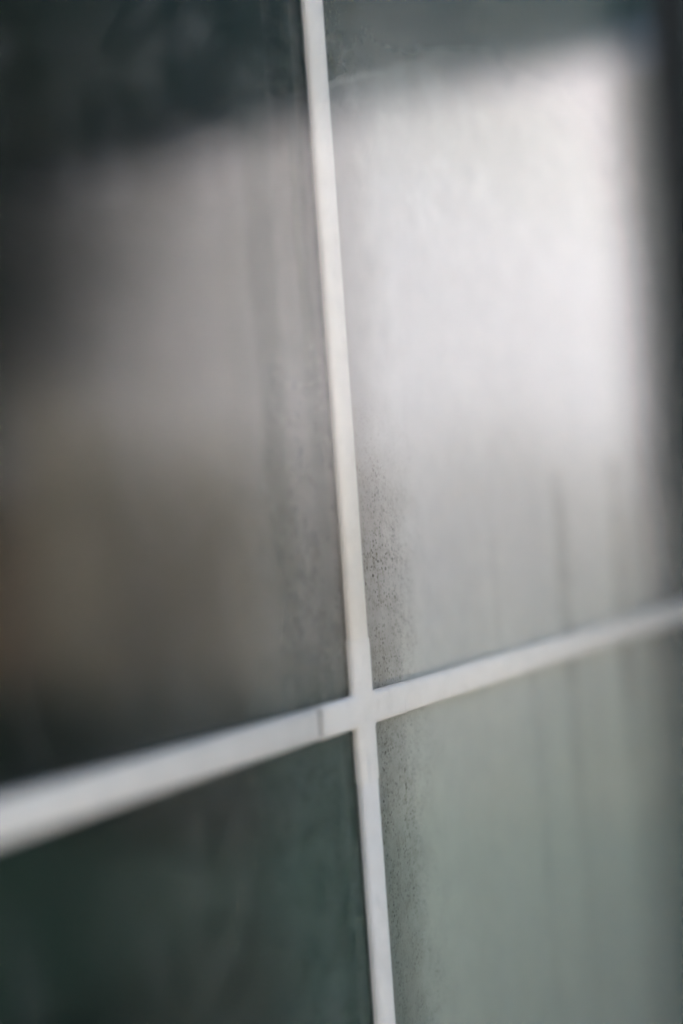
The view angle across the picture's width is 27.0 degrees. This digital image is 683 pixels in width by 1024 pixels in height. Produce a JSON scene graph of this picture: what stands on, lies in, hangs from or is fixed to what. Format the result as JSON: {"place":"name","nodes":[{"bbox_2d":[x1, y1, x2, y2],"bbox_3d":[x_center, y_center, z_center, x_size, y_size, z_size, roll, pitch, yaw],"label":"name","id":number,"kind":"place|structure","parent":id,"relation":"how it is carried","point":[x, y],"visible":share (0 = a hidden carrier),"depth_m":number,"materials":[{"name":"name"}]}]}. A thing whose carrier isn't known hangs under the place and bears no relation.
{"place":"outdoors","nodes":[
{"label":"outdoors","id":0,"kind":"place"},
{"bbox_3d":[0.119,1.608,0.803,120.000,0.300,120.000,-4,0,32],"label":"lawn","id":1,"kind":"structure","parent":0,"visible":0},
{"bbox_2d":[0,0,682,1023],"bbox_3d":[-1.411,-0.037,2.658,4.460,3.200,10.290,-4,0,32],"label":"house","id":2,"kind":"structure","parent":1,"relation":"on","point":[152,528],"depth_m":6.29,"materials":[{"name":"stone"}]},
{"bbox_2d":[0,0,682,1023],"bbox_3d":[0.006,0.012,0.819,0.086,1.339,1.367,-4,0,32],"label":"window","id":3,"kind":"structure","parent":2,"relation":"attached to","point":[532,748],"depth_m":0.97,"materials":[{"name":"grey glass"}]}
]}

